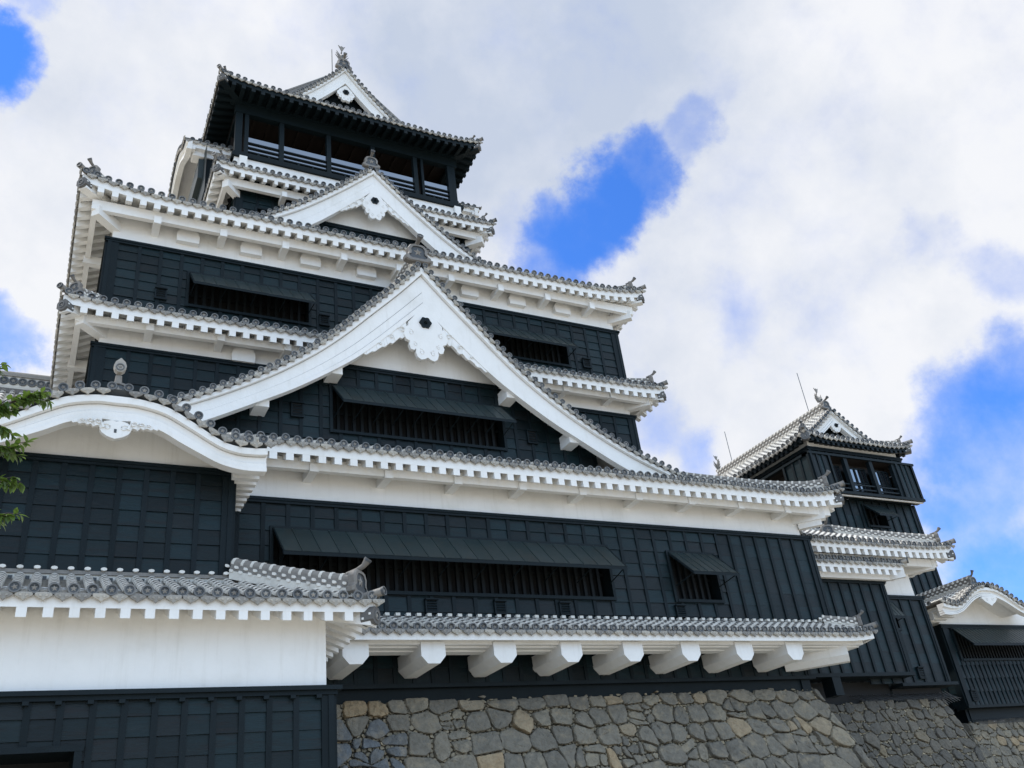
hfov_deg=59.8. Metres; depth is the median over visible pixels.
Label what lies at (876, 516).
window
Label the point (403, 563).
window
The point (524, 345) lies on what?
window
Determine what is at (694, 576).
window
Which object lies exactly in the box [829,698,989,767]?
stone base
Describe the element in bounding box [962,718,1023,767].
stone base
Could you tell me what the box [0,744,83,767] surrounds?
doorway
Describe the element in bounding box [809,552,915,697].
castle passage
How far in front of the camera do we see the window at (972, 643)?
45.28 m
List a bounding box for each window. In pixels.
[184,271,316,326]
[254,206,273,212]
[269,525,627,600]
[329,383,516,451]
[476,321,578,367]
[665,550,739,603]
[860,504,900,528]
[890,600,906,630]
[950,627,1023,660]
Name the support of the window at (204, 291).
in the keep at (374, 347)
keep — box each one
[0,45,878,713]
[713,374,973,722]
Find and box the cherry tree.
[0,362,53,528]
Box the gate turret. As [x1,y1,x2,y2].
[810,570,1023,723]
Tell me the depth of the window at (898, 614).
39.66 m
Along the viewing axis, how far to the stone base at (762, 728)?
29.15 m
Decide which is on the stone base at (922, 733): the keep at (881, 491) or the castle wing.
the keep at (881, 491)
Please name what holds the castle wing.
on the ground
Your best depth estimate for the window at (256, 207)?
43.53 m
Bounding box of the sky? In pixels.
[0,0,1023,602]
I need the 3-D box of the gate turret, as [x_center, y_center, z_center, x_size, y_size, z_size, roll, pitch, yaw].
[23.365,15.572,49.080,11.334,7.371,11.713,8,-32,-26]
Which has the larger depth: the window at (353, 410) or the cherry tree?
the window at (353, 410)
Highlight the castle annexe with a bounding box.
[800,517,959,704]
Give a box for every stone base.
[337,688,874,767]
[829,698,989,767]
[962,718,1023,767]
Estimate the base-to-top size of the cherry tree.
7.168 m
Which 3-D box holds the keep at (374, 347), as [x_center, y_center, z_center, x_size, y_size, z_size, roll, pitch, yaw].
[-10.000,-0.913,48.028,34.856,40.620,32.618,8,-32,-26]
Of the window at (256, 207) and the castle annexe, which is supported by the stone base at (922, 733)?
the castle annexe
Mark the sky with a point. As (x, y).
(827, 193)
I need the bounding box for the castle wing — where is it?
[0,358,386,767]

